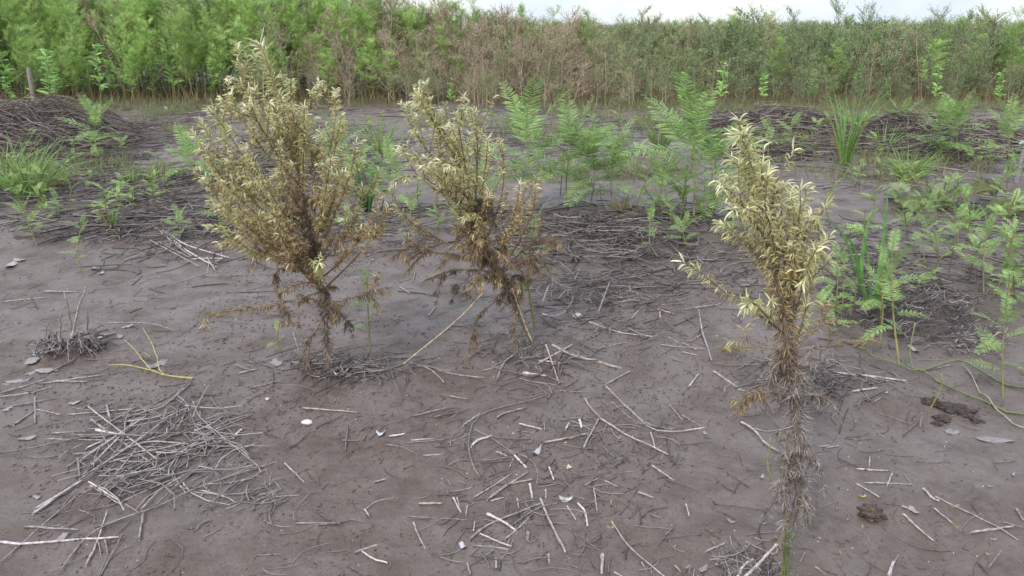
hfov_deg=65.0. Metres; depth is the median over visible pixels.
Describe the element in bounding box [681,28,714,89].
seeding brown weed
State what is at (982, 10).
seeding brown weed
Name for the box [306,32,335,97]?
tall green weed
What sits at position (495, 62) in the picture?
seeding brown weed
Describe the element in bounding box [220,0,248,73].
tall green weed
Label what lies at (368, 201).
grass tuft
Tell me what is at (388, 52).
seeding brown weed
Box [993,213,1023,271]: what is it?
seedling
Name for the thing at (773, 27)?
seeding brown weed
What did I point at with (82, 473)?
straw stalk
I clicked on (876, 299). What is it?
seedling
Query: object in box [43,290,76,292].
straw stalk
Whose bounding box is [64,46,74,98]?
leafy weed
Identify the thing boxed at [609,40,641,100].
seeding brown weed
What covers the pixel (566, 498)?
plastic scrap
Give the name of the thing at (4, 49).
tall green weed
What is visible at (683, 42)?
twiggy dark weed
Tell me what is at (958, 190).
seedling
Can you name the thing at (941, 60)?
seeding brown weed
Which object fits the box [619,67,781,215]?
feathery seedling
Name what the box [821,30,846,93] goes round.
twiggy dark weed
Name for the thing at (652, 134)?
grass tuft
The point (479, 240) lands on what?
dying weed
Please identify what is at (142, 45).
tall green weed
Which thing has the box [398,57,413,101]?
seeding brown weed
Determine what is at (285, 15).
tall green weed
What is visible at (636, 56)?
seeding brown weed
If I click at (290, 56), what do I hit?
seeding brown weed
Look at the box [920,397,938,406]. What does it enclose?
dirt clod
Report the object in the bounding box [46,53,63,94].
leafy weed
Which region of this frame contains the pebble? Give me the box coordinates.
[301,419,312,424]
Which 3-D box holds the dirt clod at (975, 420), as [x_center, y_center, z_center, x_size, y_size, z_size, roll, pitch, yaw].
[1.737,0.498,3.002,0.058,0.026,0.048,0,18,0]
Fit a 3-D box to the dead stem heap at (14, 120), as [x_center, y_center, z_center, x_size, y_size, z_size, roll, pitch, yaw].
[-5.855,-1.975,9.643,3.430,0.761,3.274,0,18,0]
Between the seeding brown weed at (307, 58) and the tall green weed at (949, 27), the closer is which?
the seeding brown weed at (307, 58)
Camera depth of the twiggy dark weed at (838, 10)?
16.41 m
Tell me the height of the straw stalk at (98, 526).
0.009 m
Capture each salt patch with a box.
[945,429,959,433]
[975,435,1015,442]
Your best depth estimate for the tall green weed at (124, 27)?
15.77 m
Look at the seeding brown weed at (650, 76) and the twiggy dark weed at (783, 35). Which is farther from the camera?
the twiggy dark weed at (783, 35)
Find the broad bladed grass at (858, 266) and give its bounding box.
[828,184,920,306]
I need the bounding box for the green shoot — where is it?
[780,525,799,575]
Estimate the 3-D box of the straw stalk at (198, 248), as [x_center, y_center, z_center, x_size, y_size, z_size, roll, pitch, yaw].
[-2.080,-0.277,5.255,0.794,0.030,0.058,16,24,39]
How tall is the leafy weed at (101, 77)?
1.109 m
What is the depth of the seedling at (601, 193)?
6.25 m
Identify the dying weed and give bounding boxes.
[185,28,396,377]
[387,79,562,359]
[672,110,843,546]
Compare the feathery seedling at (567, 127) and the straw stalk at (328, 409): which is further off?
the feathery seedling at (567, 127)
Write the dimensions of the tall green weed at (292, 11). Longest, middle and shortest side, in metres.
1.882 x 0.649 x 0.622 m
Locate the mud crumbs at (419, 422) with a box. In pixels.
[1,224,1023,575]
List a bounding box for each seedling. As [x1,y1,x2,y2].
[0,152,23,184]
[0,172,29,213]
[7,196,49,245]
[18,153,26,178]
[21,162,44,191]
[22,164,59,207]
[23,127,40,149]
[23,186,50,213]
[32,181,47,224]
[39,187,65,218]
[55,93,123,157]
[56,154,81,208]
[61,140,81,155]
[61,213,91,275]
[73,133,105,162]
[78,130,93,148]
[78,168,92,189]
[84,186,124,222]
[87,181,112,213]
[90,197,104,219]
[105,184,135,220]
[107,172,130,192]
[112,135,130,158]
[115,183,143,211]
[116,176,129,201]
[139,179,168,211]
[140,169,159,195]
[142,164,157,186]
[143,150,165,180]
[144,158,179,197]
[157,122,220,180]
[160,202,195,237]
[196,189,242,224]
[266,320,284,354]
[304,110,363,165]
[328,202,362,229]
[335,144,364,190]
[339,130,352,160]
[346,162,361,191]
[346,265,385,356]
[351,145,373,187]
[354,150,369,186]
[358,136,421,208]
[360,170,391,210]
[365,115,373,126]
[376,196,395,222]
[378,172,386,209]
[398,220,416,246]
[399,177,431,207]
[400,192,423,244]
[425,204,452,236]
[439,188,454,214]
[446,193,459,231]
[461,72,597,207]
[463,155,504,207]
[494,199,554,326]
[506,93,626,206]
[549,147,574,194]
[551,119,639,208]
[569,116,648,209]
[577,156,590,176]
[586,114,599,127]
[589,179,609,208]
[610,110,624,134]
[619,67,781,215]
[629,138,647,181]
[631,172,652,219]
[633,205,659,256]
[634,151,691,221]
[636,176,659,214]
[641,186,676,218]
[648,168,675,202]
[655,111,779,221]
[663,199,680,231]
[664,211,699,249]
[665,166,705,224]
[669,164,710,219]
[693,177,716,203]
[706,135,725,188]
[717,217,737,243]
[720,127,737,166]
[727,201,747,238]
[735,117,750,131]
[746,116,785,155]
[765,437,773,481]
[776,110,804,146]
[795,131,812,164]
[809,117,822,129]
[810,141,822,167]
[813,284,835,344]
[816,240,859,310]
[818,174,841,226]
[823,111,833,125]
[823,293,852,318]
[827,237,857,308]
[828,305,859,345]
[834,275,871,325]
[839,208,882,257]
[846,162,864,192]
[850,159,866,185]
[855,111,875,128]
[859,183,889,207]
[860,227,936,363]
[860,258,915,330]
[861,247,908,346]
[871,131,889,161]
[871,291,890,310]
[874,157,884,183]
[881,159,911,183]
[884,94,924,130]
[888,158,901,184]
[888,166,919,182]
[889,159,910,180]
[889,182,909,205]
[891,201,917,241]
[901,204,918,234]
[903,211,942,264]
[907,160,927,188]
[908,94,975,161]
[908,185,957,221]
[910,264,942,296]
[912,200,936,225]
[913,166,941,196]
[915,190,925,221]
[923,88,998,161]
[923,224,957,274]
[930,372,943,407]
[931,220,974,271]
[932,184,950,213]
[933,136,955,156]
[933,176,960,209]
[938,200,979,241]
[944,171,975,211]
[954,184,979,233]
[954,205,1017,295]
[956,212,980,248]
[956,232,996,283]
[963,136,995,178]
[967,290,1023,398]
[974,93,1023,178]
[986,263,1023,316]
[986,267,1022,313]
[987,185,1018,224]
[988,221,1023,299]
[991,187,1023,237]
[992,163,1018,197]
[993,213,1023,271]
[998,232,1023,292]
[1000,158,1022,192]
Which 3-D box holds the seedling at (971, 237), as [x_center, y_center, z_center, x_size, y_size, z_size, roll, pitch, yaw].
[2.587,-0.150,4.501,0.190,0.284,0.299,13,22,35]
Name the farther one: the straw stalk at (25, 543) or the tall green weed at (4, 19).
the tall green weed at (4, 19)
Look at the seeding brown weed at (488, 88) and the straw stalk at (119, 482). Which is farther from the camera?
the seeding brown weed at (488, 88)
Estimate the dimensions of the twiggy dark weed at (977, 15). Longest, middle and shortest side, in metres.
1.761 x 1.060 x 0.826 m
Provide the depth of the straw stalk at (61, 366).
3.48 m
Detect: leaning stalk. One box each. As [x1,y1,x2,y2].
[403,291,484,363]
[512,288,531,339]
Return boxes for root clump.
[24,287,120,362]
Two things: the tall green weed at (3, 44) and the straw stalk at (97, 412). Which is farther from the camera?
the tall green weed at (3, 44)
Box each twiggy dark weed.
[480,6,506,60]
[605,23,646,94]
[627,3,658,73]
[627,27,660,93]
[629,34,667,99]
[653,52,681,101]
[664,51,695,98]
[672,30,694,74]
[672,71,688,97]
[679,54,715,93]
[683,12,721,90]
[684,45,710,91]
[693,23,733,95]
[703,6,762,72]
[714,16,750,73]
[719,43,746,88]
[724,70,735,101]
[726,37,750,100]
[728,68,745,94]
[731,32,774,103]
[731,78,750,107]
[738,0,772,82]
[739,29,767,89]
[745,46,774,101]
[745,55,773,86]
[755,20,784,89]
[759,23,803,91]
[760,60,778,97]
[768,79,787,103]
[771,22,806,89]
[775,5,801,80]
[778,56,794,97]
[781,41,804,97]
[784,27,812,91]
[784,67,807,103]
[785,51,826,96]
[789,20,821,86]
[790,64,810,100]
[793,17,825,95]
[799,68,822,100]
[800,48,828,86]
[803,18,846,74]
[803,47,823,83]
[805,32,842,85]
[808,22,836,88]
[808,63,828,94]
[819,0,849,67]
[821,25,865,100]
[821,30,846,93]
[822,36,856,87]
[822,74,842,105]
[842,42,856,84]
[848,79,871,102]
[849,15,883,88]
[850,14,913,89]
[851,1,881,92]
[852,56,870,95]
[853,72,865,96]
[856,78,882,100]
[864,16,910,78]
[870,78,889,97]
[872,28,911,87]
[872,56,894,93]
[877,20,912,92]
[883,39,914,93]
[886,47,921,85]
[890,62,908,99]
[894,84,914,101]
[899,76,914,96]
[909,26,951,94]
[918,2,958,91]
[921,38,946,81]
[923,76,941,100]
[926,71,944,100]
[937,57,962,94]
[940,34,976,93]
[941,77,960,102]
[942,56,968,93]
[948,24,1011,99]
[948,64,967,102]
[950,8,980,93]
[950,83,971,97]
[962,9,996,90]
[963,37,992,98]
[966,12,1016,94]
[968,40,986,89]
[971,45,1000,91]
[973,66,994,100]
[978,73,996,98]
[987,37,1011,85]
[988,36,1020,83]
[995,68,1017,102]
[1000,30,1020,84]
[1006,22,1023,91]
[1008,65,1023,103]
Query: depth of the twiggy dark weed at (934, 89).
14.80 m
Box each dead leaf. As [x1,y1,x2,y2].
[0,377,32,384]
[5,260,17,266]
[18,434,36,439]
[25,356,40,363]
[34,367,58,372]
[56,532,67,539]
[93,332,114,338]
[145,359,167,367]
[269,358,282,365]
[699,563,708,571]
[909,505,917,512]
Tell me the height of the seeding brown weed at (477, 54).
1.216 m
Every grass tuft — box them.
[0,127,104,199]
[0,129,59,188]
[22,157,88,189]
[92,203,120,228]
[119,163,146,182]
[343,107,406,153]
[343,155,392,211]
[603,188,641,213]
[630,105,703,150]
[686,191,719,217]
[819,87,902,128]
[819,90,876,166]
[855,118,908,146]
[874,134,947,180]
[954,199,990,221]
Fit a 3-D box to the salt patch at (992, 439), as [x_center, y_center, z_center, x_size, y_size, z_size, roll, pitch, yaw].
[1.723,0.540,2.869,0.138,0.011,0.037,2,18,6]
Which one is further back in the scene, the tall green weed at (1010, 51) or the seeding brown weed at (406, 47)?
the tall green weed at (1010, 51)
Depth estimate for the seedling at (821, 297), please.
3.71 m
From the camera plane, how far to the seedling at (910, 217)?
5.36 m
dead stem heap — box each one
[0,93,181,160]
[648,101,848,141]
[759,108,1023,161]
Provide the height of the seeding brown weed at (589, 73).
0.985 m
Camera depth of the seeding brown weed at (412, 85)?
14.70 m
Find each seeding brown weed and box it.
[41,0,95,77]
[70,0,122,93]
[80,9,126,88]
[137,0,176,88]
[153,0,207,92]
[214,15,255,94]
[235,11,286,97]
[236,44,279,98]
[238,1,283,90]
[261,24,307,100]
[288,83,303,104]
[293,30,335,94]
[298,40,328,95]
[304,25,329,91]
[305,60,331,103]
[314,6,362,93]
[315,2,352,91]
[315,31,356,91]
[335,22,363,95]
[340,56,360,105]
[340,82,361,105]
[342,33,376,88]
[352,0,406,94]
[366,25,402,96]
[368,27,409,99]
[374,0,412,86]
[379,72,400,105]
[385,39,411,94]
[392,69,406,97]
[393,41,425,98]
[394,28,422,88]
[395,14,420,86]
[397,63,416,103]
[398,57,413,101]
[399,66,419,100]
[406,77,418,100]
[408,27,428,77]
[410,54,442,92]
[411,0,465,87]
[411,24,442,75]
[412,16,454,74]
[413,48,449,91]
[419,76,438,96]
[423,49,446,82]
[426,37,459,95]
[426,70,442,97]
[427,53,455,101]
[429,1,476,90]
[429,70,446,101]
[443,52,470,99]
[445,82,462,96]
[446,32,474,98]
[449,15,493,92]
[456,37,482,83]
[457,52,485,103]
[458,23,497,89]
[459,73,475,102]
[463,33,486,90]
[464,62,483,108]
[466,29,501,95]
[467,62,485,106]
[468,39,497,105]
[475,0,521,87]
[475,59,497,103]
[478,74,498,107]
[479,48,503,99]
[479,69,500,109]
[479,74,499,101]
[480,23,526,96]
[483,3,526,85]
[483,43,507,92]
[489,56,509,97]
[493,32,519,94]
[493,42,523,92]
[495,83,514,100]
[497,17,533,83]
[500,40,523,89]
[504,32,536,104]
[507,16,534,78]
[515,10,547,82]
[516,31,551,91]
[517,14,551,96]
[520,31,557,92]
[530,22,559,94]
[530,37,562,95]
[532,29,583,97]
[535,66,553,107]
[537,24,560,74]
[537,38,568,98]
[541,82,557,104]
[543,59,576,97]
[549,40,576,91]
[549,53,577,97]
[549,84,560,102]
[550,75,566,99]
[551,5,595,86]
[553,20,585,80]
[553,33,578,96]
[560,78,579,99]
[562,58,596,102]
[569,50,592,98]
[572,34,594,86]
[572,36,599,96]
[578,69,602,93]
[586,45,607,94]
[588,29,619,95]
[589,64,608,101]
[592,30,633,91]
[596,55,626,97]
[597,13,636,95]
[604,16,633,93]
[607,44,643,103]
[608,35,638,86]
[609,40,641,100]
[610,89,628,108]
[620,72,639,101]
[621,49,646,90]
[626,57,642,100]
[631,13,678,88]
[631,17,662,88]
[632,45,666,96]
[635,85,650,99]
[639,34,666,95]
[646,63,670,100]
[654,35,687,95]
[656,21,693,84]
[656,42,688,88]
[656,75,676,100]
[668,16,705,92]
[680,47,699,85]
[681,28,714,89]
[693,51,730,93]
[703,21,732,91]
[708,20,741,82]
[713,56,743,97]
[733,51,764,102]
[738,14,777,91]
[745,13,771,92]
[746,21,784,95]
[746,21,788,93]
[754,3,787,93]
[787,40,817,95]
[814,61,846,97]
[842,25,884,79]
[856,43,883,92]
[874,17,908,89]
[875,37,918,96]
[887,34,918,90]
[901,18,955,96]
[902,30,940,87]
[906,54,933,99]
[910,15,936,83]
[926,38,953,84]
[942,45,969,82]
[944,34,981,93]
[946,3,1012,94]
[964,36,997,81]
[992,68,1023,102]
[993,59,1023,93]
[998,30,1023,78]
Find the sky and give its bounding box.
[98,0,1023,24]
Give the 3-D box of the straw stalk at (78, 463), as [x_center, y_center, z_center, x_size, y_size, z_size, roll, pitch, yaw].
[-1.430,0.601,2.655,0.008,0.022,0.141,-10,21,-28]
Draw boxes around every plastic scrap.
[459,541,465,547]
[532,445,540,453]
[559,495,572,501]
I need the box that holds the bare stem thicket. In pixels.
[0,56,1021,102]
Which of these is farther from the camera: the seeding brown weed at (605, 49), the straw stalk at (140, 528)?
the seeding brown weed at (605, 49)
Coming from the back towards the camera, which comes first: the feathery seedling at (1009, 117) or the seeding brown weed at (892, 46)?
the seeding brown weed at (892, 46)
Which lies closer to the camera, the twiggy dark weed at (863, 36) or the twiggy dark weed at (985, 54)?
the twiggy dark weed at (985, 54)
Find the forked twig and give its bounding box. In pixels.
[110,327,193,378]
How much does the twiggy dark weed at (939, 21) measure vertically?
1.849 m
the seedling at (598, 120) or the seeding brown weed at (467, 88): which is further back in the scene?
the seeding brown weed at (467, 88)
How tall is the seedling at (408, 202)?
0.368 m
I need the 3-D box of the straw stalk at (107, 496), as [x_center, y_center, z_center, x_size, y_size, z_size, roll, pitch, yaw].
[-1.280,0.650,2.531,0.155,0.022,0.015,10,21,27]
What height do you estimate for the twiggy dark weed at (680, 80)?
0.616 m
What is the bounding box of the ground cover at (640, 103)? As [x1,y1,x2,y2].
[0,93,1023,183]
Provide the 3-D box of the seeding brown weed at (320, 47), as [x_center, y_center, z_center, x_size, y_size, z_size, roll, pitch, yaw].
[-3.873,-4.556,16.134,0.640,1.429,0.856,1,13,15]
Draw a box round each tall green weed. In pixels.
[0,0,18,92]
[0,0,21,92]
[0,0,33,85]
[0,0,33,90]
[0,0,37,89]
[0,0,46,94]
[0,6,20,96]
[0,11,14,87]
[3,23,34,96]
[8,28,40,91]
[9,10,30,78]
[16,0,49,89]
[17,25,55,91]
[19,42,44,93]
[20,0,62,58]
[25,22,70,94]
[33,1,63,83]
[38,0,71,92]
[38,0,77,93]
[42,43,77,93]
[45,0,91,95]
[53,29,87,91]
[53,38,84,97]
[56,0,93,93]
[57,3,102,101]
[61,46,94,96]
[63,18,86,85]
[68,3,101,92]
[71,0,106,88]
[82,20,109,95]
[89,0,121,94]
[102,1,133,91]
[103,0,136,99]
[105,0,140,91]
[107,7,130,86]
[111,22,146,93]
[112,21,134,87]
[113,0,150,92]
[115,27,154,101]
[115,47,137,101]
[120,1,160,91]
[122,0,159,91]
[124,0,157,83]
[125,0,150,91]
[127,0,177,90]
[133,13,159,90]
[136,15,168,98]
[141,0,173,93]
[152,0,199,98]
[157,0,199,85]
[158,0,204,92]
[161,11,202,100]
[163,0,204,90]
[166,4,199,96]
[176,11,204,97]
[185,4,216,93]
[187,0,218,92]
[192,6,215,93]
[196,1,234,74]
[202,18,228,95]
[206,24,234,97]
[207,0,233,93]
[211,0,239,86]
[218,29,234,84]
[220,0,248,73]
[224,0,263,86]
[226,18,256,99]
[231,0,286,90]
[232,0,269,96]
[235,14,250,79]
[238,9,261,78]
[246,0,286,51]
[248,0,274,93]
[250,0,285,83]
[253,30,296,100]
[253,43,274,101]
[261,4,289,88]
[272,0,296,89]
[282,0,303,73]
[284,1,311,96]
[285,23,319,91]
[290,12,312,78]
[291,0,328,86]
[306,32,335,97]
[307,0,345,59]
[311,51,342,98]
[318,0,361,86]
[318,2,352,80]
[319,0,345,65]
[328,1,374,94]
[345,29,366,84]
[348,0,380,92]
[354,38,377,101]
[357,0,395,92]
[364,20,383,90]
[367,37,397,99]
[377,51,404,101]
[385,0,411,61]
[386,7,404,85]
[402,10,423,75]
[406,2,429,71]
[409,48,432,101]
[431,21,452,76]
[446,0,474,91]
[448,55,470,88]
[462,0,486,63]
[515,2,536,82]
[542,5,561,58]
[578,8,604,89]
[590,29,609,81]
[764,33,792,99]
[824,38,849,95]
[833,48,863,95]
[867,30,883,90]
[918,39,951,99]
[931,23,954,72]
[948,34,986,80]
[991,23,1017,71]
[998,4,1023,76]
[1005,45,1023,87]
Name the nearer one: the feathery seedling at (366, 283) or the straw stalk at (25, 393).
the straw stalk at (25, 393)
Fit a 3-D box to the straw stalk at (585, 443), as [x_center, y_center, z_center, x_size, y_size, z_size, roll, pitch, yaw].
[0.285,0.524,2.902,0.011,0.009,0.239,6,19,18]
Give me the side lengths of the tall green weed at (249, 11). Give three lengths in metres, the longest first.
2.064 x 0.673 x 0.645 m
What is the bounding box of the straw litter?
[0,103,1023,575]
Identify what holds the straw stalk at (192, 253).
on the ground at (926, 443)
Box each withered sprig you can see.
[714,340,759,355]
[829,335,885,353]
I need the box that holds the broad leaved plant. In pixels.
[881,179,1023,214]
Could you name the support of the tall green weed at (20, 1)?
on the ground at (926, 443)
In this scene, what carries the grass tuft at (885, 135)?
on the ground at (926, 443)
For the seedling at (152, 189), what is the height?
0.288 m
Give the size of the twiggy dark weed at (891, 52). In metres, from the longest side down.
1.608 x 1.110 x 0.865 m
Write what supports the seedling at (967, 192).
on the ground at (926, 443)
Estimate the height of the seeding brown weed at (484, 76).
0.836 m
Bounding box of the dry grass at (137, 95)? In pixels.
[0,77,1023,105]
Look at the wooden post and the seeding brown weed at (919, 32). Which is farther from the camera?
the seeding brown weed at (919, 32)
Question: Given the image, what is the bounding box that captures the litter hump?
[543,215,665,244]
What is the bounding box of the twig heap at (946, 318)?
[795,242,1012,355]
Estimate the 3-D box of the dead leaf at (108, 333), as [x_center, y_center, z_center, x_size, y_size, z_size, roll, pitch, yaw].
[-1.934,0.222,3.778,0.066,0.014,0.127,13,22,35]
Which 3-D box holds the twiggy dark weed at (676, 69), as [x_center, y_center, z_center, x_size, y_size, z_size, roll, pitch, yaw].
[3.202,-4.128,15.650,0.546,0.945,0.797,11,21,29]
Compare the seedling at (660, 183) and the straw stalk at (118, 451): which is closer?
the straw stalk at (118, 451)
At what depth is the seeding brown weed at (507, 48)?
15.40 m
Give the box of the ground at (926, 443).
[0,25,1023,575]
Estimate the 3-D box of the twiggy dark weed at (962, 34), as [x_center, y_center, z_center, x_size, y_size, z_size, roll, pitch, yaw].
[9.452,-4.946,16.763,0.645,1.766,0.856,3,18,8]
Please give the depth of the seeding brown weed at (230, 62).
15.87 m
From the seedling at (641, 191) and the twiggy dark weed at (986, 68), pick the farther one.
the twiggy dark weed at (986, 68)
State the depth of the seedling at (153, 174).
6.59 m
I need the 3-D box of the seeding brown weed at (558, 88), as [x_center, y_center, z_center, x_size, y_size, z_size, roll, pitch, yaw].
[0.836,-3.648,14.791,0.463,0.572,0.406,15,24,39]
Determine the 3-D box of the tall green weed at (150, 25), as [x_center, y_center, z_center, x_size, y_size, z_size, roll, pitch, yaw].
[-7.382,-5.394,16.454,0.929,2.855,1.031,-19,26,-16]
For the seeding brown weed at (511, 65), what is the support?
on the ground at (926, 443)
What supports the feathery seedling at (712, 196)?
on the ground at (926, 443)
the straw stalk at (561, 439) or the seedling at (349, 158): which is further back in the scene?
the seedling at (349, 158)
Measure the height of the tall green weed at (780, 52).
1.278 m
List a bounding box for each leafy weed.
[0,40,14,95]
[0,76,17,103]
[24,64,36,89]
[35,48,56,104]
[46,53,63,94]
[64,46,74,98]
[71,45,97,97]
[86,43,107,104]
[102,55,119,91]
[122,45,139,93]
[146,59,157,98]
[160,40,184,98]
[206,63,217,91]
[232,68,241,92]
[446,78,454,105]
[678,72,687,103]
[715,61,729,101]
[759,72,767,96]
[807,67,818,100]
[884,77,890,96]
[931,65,942,104]
[993,71,1006,106]
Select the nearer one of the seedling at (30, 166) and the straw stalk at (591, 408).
the straw stalk at (591, 408)
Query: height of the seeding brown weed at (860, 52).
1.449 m
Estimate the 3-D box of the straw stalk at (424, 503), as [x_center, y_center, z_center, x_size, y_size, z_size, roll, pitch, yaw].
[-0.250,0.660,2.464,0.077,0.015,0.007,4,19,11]
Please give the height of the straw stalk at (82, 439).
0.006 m
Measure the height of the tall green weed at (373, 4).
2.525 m
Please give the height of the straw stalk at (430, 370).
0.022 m
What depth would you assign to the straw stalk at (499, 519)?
2.38 m
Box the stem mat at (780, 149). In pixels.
[702,137,836,163]
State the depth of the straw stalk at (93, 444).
2.81 m
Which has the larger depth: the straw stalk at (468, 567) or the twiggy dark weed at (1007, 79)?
the twiggy dark weed at (1007, 79)
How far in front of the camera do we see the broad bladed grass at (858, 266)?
4.07 m
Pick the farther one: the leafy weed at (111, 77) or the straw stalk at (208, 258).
the leafy weed at (111, 77)
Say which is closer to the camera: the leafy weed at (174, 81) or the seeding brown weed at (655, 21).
the leafy weed at (174, 81)
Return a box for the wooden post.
[26,67,35,107]
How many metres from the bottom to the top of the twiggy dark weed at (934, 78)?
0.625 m
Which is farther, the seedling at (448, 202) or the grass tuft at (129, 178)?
the grass tuft at (129, 178)
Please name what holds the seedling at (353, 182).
on the ground at (926, 443)
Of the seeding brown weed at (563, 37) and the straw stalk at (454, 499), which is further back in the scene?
the seeding brown weed at (563, 37)
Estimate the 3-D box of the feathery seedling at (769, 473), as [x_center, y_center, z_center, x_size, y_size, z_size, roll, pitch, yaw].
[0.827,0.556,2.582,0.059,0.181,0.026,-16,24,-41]
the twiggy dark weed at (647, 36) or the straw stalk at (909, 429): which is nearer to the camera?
the straw stalk at (909, 429)
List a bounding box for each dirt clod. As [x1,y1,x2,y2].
[856,503,887,522]
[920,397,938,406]
[930,413,950,423]
[930,420,943,425]
[936,401,965,413]
[954,406,978,417]
[969,416,983,423]
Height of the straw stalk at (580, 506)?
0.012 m
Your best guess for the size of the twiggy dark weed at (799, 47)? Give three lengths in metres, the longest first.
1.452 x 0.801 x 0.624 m
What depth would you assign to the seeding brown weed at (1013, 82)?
15.13 m
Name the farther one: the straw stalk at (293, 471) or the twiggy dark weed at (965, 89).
the twiggy dark weed at (965, 89)
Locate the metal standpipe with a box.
[1014,140,1023,183]
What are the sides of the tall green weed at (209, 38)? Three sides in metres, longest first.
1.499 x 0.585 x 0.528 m
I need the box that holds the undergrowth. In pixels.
[0,50,1023,99]
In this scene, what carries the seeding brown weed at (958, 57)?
on the ground at (926, 443)
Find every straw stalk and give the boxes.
[0,379,46,393]
[0,386,52,396]
[0,398,52,408]
[0,433,132,453]
[0,490,83,562]
[0,536,118,544]
[3,297,46,301]
[13,411,34,424]
[24,525,78,530]
[31,481,77,514]
[33,397,35,423]
[33,459,111,510]
[39,374,104,383]
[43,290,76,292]
[46,356,78,373]
[46,438,129,440]
[51,416,107,424]
[51,431,86,433]
[53,380,86,381]
[56,448,114,494]
[57,443,83,460]
[58,507,154,572]
[61,484,80,507]
[68,408,131,414]
[72,447,116,455]
[77,457,80,480]
[79,417,168,479]
[80,414,147,460]
[82,420,134,475]
[84,510,107,566]
[86,440,102,448]
[88,406,156,459]
[88,481,116,499]
[90,418,152,464]
[90,485,123,503]
[94,466,259,527]
[95,429,117,433]
[99,534,122,575]
[100,447,137,492]
[106,322,173,329]
[106,404,110,420]
[109,475,129,489]
[111,417,146,456]
[115,441,188,453]
[121,469,209,501]
[122,405,164,418]
[124,415,160,421]
[130,378,192,414]
[136,404,173,424]
[136,441,187,451]
[137,512,143,540]
[140,474,184,510]
[146,434,174,449]
[147,427,167,439]
[148,459,176,477]
[149,239,199,266]
[150,381,192,413]
[154,458,211,506]
[155,227,191,256]
[157,424,222,467]
[159,242,195,260]
[162,230,217,267]
[169,234,229,257]
[171,469,185,491]
[192,258,228,259]
[192,401,260,472]
[197,274,254,275]
[200,489,235,501]
[210,459,280,467]
[234,364,251,370]
[236,488,299,503]
[250,379,283,388]
[284,463,304,482]
[295,522,322,523]
[302,407,357,412]
[318,521,340,525]
[320,513,341,524]
[344,425,347,452]
[354,544,378,552]
[361,550,387,563]
[366,497,394,509]
[373,478,386,483]
[386,444,419,455]
[391,398,447,424]
[405,439,443,442]
[407,516,467,519]
[411,362,444,381]
[411,438,433,440]
[412,407,445,416]
[412,522,425,548]
[418,502,442,504]
[432,368,484,377]
[437,493,461,495]
[452,497,461,513]
[466,562,470,574]
[468,392,554,479]
[468,500,545,540]
[470,435,492,447]
[473,473,511,498]
[473,545,510,549]
[474,429,537,481]
[479,533,511,546]
[486,471,528,500]
[486,512,514,529]
[492,437,527,439]
[495,345,531,381]
[495,407,526,419]
[504,517,529,539]
[506,478,533,484]
[511,502,557,525]
[513,455,526,467]
[519,423,541,429]
[523,371,547,376]
[525,531,529,541]
[529,483,532,498]
[538,344,572,363]
[538,482,566,486]
[539,498,565,552]
[544,432,587,442]
[545,344,559,383]
[547,295,573,316]
[551,344,621,368]
[556,318,596,322]
[568,528,589,552]
[577,502,587,525]
[582,418,599,448]
[584,398,601,419]
[589,321,652,336]
[590,342,625,356]
[593,489,597,511]
[598,282,609,312]
[600,553,604,573]
[602,419,668,454]
[604,371,629,385]
[606,386,682,431]
[608,424,643,427]
[611,401,659,426]
[611,521,663,575]
[638,491,653,497]
[652,465,673,480]
[666,437,678,467]
[682,303,721,309]
[682,427,704,431]
[688,373,698,387]
[701,330,712,360]
[705,542,725,551]
[713,370,740,389]
[714,503,762,509]
[736,558,753,575]
[740,421,778,451]
[744,542,777,575]
[754,428,780,431]
[817,337,859,345]
[822,568,839,575]
[824,371,906,381]
[852,387,877,392]
[856,468,887,470]
[856,483,878,497]
[864,482,911,484]
[886,561,894,575]
[901,505,918,513]
[902,420,918,435]
[902,513,933,540]
[922,487,939,501]
[923,548,951,551]
[934,508,951,522]
[935,496,1018,540]
[969,525,1013,533]
[987,550,1001,569]
[993,461,1014,462]
[1015,508,1023,520]
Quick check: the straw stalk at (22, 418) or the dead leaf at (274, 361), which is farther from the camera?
the dead leaf at (274, 361)
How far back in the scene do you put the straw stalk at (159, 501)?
2.57 m
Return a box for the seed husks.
[0,252,1015,575]
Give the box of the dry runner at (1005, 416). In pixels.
[962,365,1023,427]
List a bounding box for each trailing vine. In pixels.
[852,345,1023,388]
[906,356,1023,414]
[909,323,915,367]
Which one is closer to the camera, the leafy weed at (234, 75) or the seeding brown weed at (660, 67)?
the seeding brown weed at (660, 67)
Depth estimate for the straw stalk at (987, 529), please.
2.35 m
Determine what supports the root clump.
on the ground at (926, 443)
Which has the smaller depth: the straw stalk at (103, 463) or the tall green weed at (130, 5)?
the straw stalk at (103, 463)
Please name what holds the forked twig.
on the ground at (926, 443)
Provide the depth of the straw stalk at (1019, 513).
2.43 m

